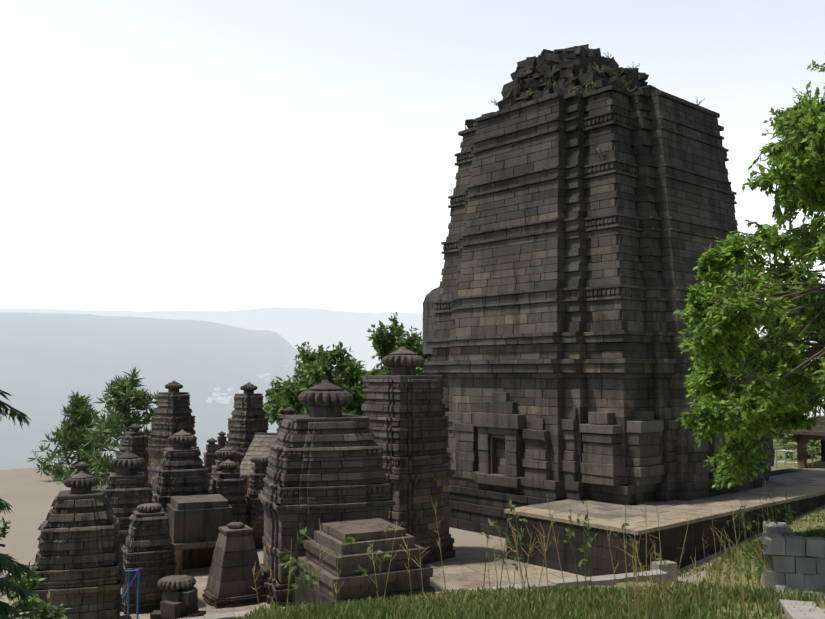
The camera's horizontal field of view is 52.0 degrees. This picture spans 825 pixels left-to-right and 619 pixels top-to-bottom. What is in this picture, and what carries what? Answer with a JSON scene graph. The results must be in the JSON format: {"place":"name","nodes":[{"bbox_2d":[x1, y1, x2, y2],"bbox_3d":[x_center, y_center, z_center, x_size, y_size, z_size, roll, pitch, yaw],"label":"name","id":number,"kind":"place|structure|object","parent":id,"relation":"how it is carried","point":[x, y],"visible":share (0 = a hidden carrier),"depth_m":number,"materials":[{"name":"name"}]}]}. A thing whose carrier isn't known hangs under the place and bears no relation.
{"place":"outdoors","nodes":[
{"label":"outdoors","id":0,"kind":"place"},
{"bbox_2d":[247,476,249,494],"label":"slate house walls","id":1,"kind":"structure","parent":0,"point":[248,485],"depth_m":28.35,"materials":[{"name":"grey stone"}]},
{"bbox_2d":[240,433,277,475],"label":"sloping roof","id":2,"kind":"structure","parent":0,"point":[259,444],"depth_m":29.06,"materials":[{"name":"beige stone"}]},
{"bbox_2d":[264,311,426,424],"bbox_3d":[-2.169,4.385,37.615,9.041,8.966,8.859,0,-4,2],"label":"tree","id":3,"kind":"object","parent":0,"point":[355,370],"depth_m":37.54,"materials":[{"name":"green plant"}]},
{"bbox_2d":[0,307,824,618],"bbox_3d":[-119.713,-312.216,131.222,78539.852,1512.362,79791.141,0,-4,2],"label":"terrain","id":4,"kind":"structure","parent":0,"point":[50,359],"depth_m":2675.90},
{"bbox_2d":[0,389,41,618],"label":"conifer","id":5,"kind":"object","parent":4,"relation":"on","point":[5,562],"depth_m":4.90,"materials":[{"name":"green plant"}]},
{"bbox_2d":[0,516,72,618],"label":"shrub","id":6,"kind":"object","parent":4,"relation":"on","point":[29,586],"depth_m":6.09,"materials":[{"name":"green plant"}]},
{"bbox_2d":[27,390,120,482],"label":"pine","id":7,"kind":"object","parent":4,"relation":"on","point":[79,406],"depth_m":45.47,"materials":[{"name":"green plant"}]},
{"bbox_2d":[31,471,125,618],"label":"shrine","id":8,"kind":"object","parent":4,"relation":"on","point":[78,563],"visible":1,"depth_m":14.41,"materials":[{"name":"stone"}]},
{"bbox_2d":[73,461,89,474],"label":"shrine","id":9,"kind":"object","parent":4,"relation":"on","point":[81,466],"visible":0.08,"depth_m":26.74,"materials":[{"name":"stone"}]},
{"bbox_2d":[57,367,159,488],"bbox_3d":[-13.494,7.907,39.892,6.093,10.647,6.064,0,-4,2],"label":"pine","id":10,"kind":"object","parent":4,"relation":"on","point":[113,421],"depth_m":39.68,"materials":[{"name":"green plant"}]},
{"bbox_2d":[116,423,148,482],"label":"shrine","id":11,"kind":"object","parent":4,"relation":"on","point":[135,440],"visible":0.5,"depth_m":35.58,"materials":[{"name":"stone"}]},
{"bbox_2d":[146,381,198,491],"bbox_3d":[-9.593,5.273,33.842,1.607,4.852,1.606,-3,-5,32],"label":"shrine","id":12,"kind":"object","parent":4,"relation":"on","point":[173,412],"visible":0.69,"depth_m":33.44,"materials":[{"name":"stone"}]},
{"bbox_2d":[150,575,205,618],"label":"shrine","id":13,"kind":"object","parent":4,"relation":"on","point":[179,597],"visible":1,"depth_m":16.56,"materials":[{"name":"stone"}]},
{"bbox_2d":[152,430,210,512],"bbox_3d":[-6.377,5.117,23.321,1.630,3.584,1.632,2,-5,-23],"label":"shrine","id":14,"kind":"object","parent":4,"relation":"on","point":[181,470],"visible":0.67,"depth_m":22.89,"materials":[{"name":"stone"}]},
{"bbox_2d":[167,494,232,574],"bbox_3d":[-5.362,5.630,21.246,1.657,1.759,1.456,2,-5,-23],"label":"shrine porch","id":15,"kind":"object","parent":4,"relation":"on","point":[195,522],"visible":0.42,"depth_m":20.76,"materials":[{"name":"stone"}]},
{"bbox_2d":[203,438,218,485],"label":"shrine","id":16,"kind":"object","parent":4,"relation":"on","point":[210,457],"visible":0.27,"depth_m":29.55,"materials":[{"name":"stone"}]},
{"bbox_2d":[217,431,226,450],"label":"shrine","id":17,"kind":"object","parent":4,"relation":"on","point":[221,439],"visible":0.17,"depth_m":30.68,"materials":[{"name":"stone"}]},
{"bbox_2d":[208,446,240,493],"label":"shrine","id":18,"kind":"object","parent":4,"relation":"on","point":[225,453],"visible":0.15,"depth_m":27.03,"materials":[{"name":"stone"}]},
{"bbox_2d":[212,459,247,523],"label":"shrine","id":19,"kind":"object","parent":4,"relation":"on","point":[228,482],"visible":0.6,"depth_m":23.39,"materials":[{"name":"stone"}]},
{"bbox_2d":[202,522,265,608],"bbox_3d":[-3.851,5.596,18.391,1.248,1.888,1.250,2,-5,-28],"label":"shrine","id":20,"kind":"object","parent":4,"relation":"on","point":[231,583],"visible":0.92,"depth_m":18.05,"materials":[{"name":"stone"}]},
{"bbox_2d":[225,382,268,500],"bbox_3d":[-6.171,5.137,31.739,1.445,4.806,1.449,-4,-6,42],"label":"shrine","id":21,"kind":"object","parent":4,"relation":"on","point":[248,420],"visible":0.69,"depth_m":31.38,"materials":[{"name":"stone"}]},
{"bbox_2d":[206,361,298,403],"bbox_3d":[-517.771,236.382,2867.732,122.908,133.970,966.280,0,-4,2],"label":"distant buildings","id":22,"kind":"structure","parent":4,"relation":"on","point":[224,400],"depth_m":2466.67,"materials":[{"name":"white"}]},
{"bbox_2d":[245,456,269,548],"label":"shrine","id":23,"kind":"object","parent":4,"relation":"on","point":[255,510],"visible":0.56,"depth_m":23.79,"materials":[{"name":"stone"}]},
{"bbox_2d":[276,406,295,432],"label":"shrine","id":24,"kind":"object","parent":4,"relation":"on","point":[289,410],"visible":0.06,"depth_m":33.63,"materials":[{"name":"stone"}]},
{"bbox_2d":[0,544,584,618],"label":"paved courtyard","id":25,"kind":"structure","parent":4,"relation":"on","point":[461,571],"depth_m":20.57,"materials":[{"name":"stone"}]},
{"bbox_2d":[120,615,131,618],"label":"stone block","id":26,"kind":"structure","parent":25,"relation":"on","point":[125,617],"depth_m":15.53,"materials":[{"name":"grey stone"}]},
{"bbox_2d":[101,451,152,553],"bbox_3d":[-7.187,5.157,21.234,1.551,3.191,1.549,1,-5,-18],"label":"shrine","id":27,"kind":"object","parent":25,"relation":"on","point":[127,489],"visible":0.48,"depth_m":20.85,"materials":[{"name":"stone"}]},
{"bbox_2d":[122,569,139,618],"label":"metal frame","id":28,"kind":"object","parent":25,"relation":"on","point":[132,581],"depth_m":16.25,"materials":[{"name":"blue paint"}]},
{"bbox_2d":[121,503,176,614],"bbox_3d":[-5.578,5.315,17.863,1.119,2.371,1.111,2,-5,-23],"label":"shrine","id":29,"kind":"object","parent":25,"relation":"on","point":[148,549],"visible":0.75,"depth_m":17.46,"materials":[{"name":"stone"}]},
{"bbox_2d":[258,379,394,606],"bbox_3d":[-1.995,4.101,19.248,2.883,5.000,2.887,1,-5,-17],"label":"shrine","id":30,"kind":"object","parent":25,"relation":"on","point":[325,460],"visible":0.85,"depth_m":18.20,"materials":[{"name":"stone"}]},
{"bbox_2d":[263,341,379,423],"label":"tree","id":31,"kind":"object","parent":4,"relation":"on","point":[305,357],"depth_m":40.69,"materials":[{"name":"green plant"}]},
{"bbox_2d":[294,518,434,606],"bbox_3d":[-0.937,4.981,16.149,2.053,1.694,2.049,2,-5,-26],"label":"stepped base","id":32,"kind":"object","parent":4,"relation":"on","point":[333,535],"visible":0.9,"depth_m":15.53,"materials":[{"name":"stone"}]},
{"bbox_2d":[361,346,455,563],"bbox_3d":[-0.254,3.933,22.820,2.191,5.870,2.195,4,-6,-41],"label":"shrine","id":33,"kind":"object","parent":4,"relation":"on","point":[403,408],"visible":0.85,"depth_m":22.07,"materials":[{"name":"stone"}]},
{"bbox_2d":[179,560,677,618],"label":"path kerb","id":34,"kind":"structure","parent":4,"relation":"on","point":[608,580],"depth_m":17.65,"materials":[{"name":"concrete"}]},
{"bbox_2d":[222,477,824,618],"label":"grass","id":35,"kind":"structure","parent":4,"relation":"on","point":[712,598],"depth_m":9.24,"materials":[{"name":"green plant"}]},
{"bbox_2d":[423,44,774,537],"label":"temple","id":36,"kind":"structure","parent":4,"relation":"on","point":[561,363],"depth_m":25.42,"materials":[{"name":"stone"}]},
{"bbox_2d":[423,287,440,374],"bbox_3d":[3.038,3.109,32.726,5.412,8.500,2.300,4,-6,-41],"label":"sukanasa","id":37,"kind":"object","parent":36,"relation":"attached to","point":[429,322],"visible":0.02,"depth_m":31.65,"materials":[{"name":"stone"}]},
{"bbox_2d":[449,52,704,191],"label":"weeds","id":38,"kind":"object","parent":36,"relation":"on","point":[589,91],"depth_m":26.45,"materials":[{"name":"green plant"}]},
{"bbox_2d":[506,468,824,576],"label":"platform walls","id":39,"kind":"structure","parent":4,"relation":"on","point":[669,541],"depth_m":20.98,"materials":[{"name":"stone"}]},
{"bbox_2d":[504,468,824,534],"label":"platform paving","id":40,"kind":"structure","parent":39,"relation":"on","point":[800,485],"depth_m":22.69,"materials":[{"name":"stone"}]},
{"bbox_2d":[673,60,824,489],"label":"tree","id":41,"kind":"object","parent":4,"relation":"on","point":[695,304],"depth_m":12.32,"materials":[{"name":"green plant"}]},
{"bbox_2d":[762,521,824,590],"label":"retaining wall","id":42,"kind":"structure","parent":4,"relation":"on","point":[799,561],"depth_m":13.41,"materials":[{"name":"stone"}]},
{"bbox_2d":[774,450,812,467],"bbox_3d":[15.002,6.126,33.656,1.726,1.022,0.052,-3,-5,32],"label":"railing","id":43,"kind":"object","parent":4,"relation":"on","point":[785,462],"visible":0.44,"depth_m":33.71,"materials":[{"name":"white metal"}]},
{"bbox_2d":[774,434,820,459],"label":"bushes","id":44,"kind":"object","parent":4,"relation":"on","point":[811,443],"depth_m":36.10,"materials":[{"name":"green plant"}]},
{"bbox_2d":[777,585,824,618],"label":"curved kerb","id":45,"kind":"object","parent":4,"relation":"on","point":[817,612],"visible":0.26,"depth_m":8.50,"materials":[{"name":"concrete"}]},
{"bbox_2d":[781,363,824,437],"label":"tree","id":46,"kind":"object","parent":4,"relation":"on","point":[820,409],"depth_m":47.56,"materials":[{"name":"green plant"}]},
{"bbox_2d":[782,415,824,468],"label":"pavilion","id":47,"kind":"structure","parent":4,"relation":"on","point":[802,437],"depth_m":32.98,"materials":[{"name":"stone"}]},
{"bbox_2d":[0,0,824,323],"label":"sky","id":48,"kind":"structure","parent":0,"point":[156,155],"materials":[{"name":"white"}]}
]}

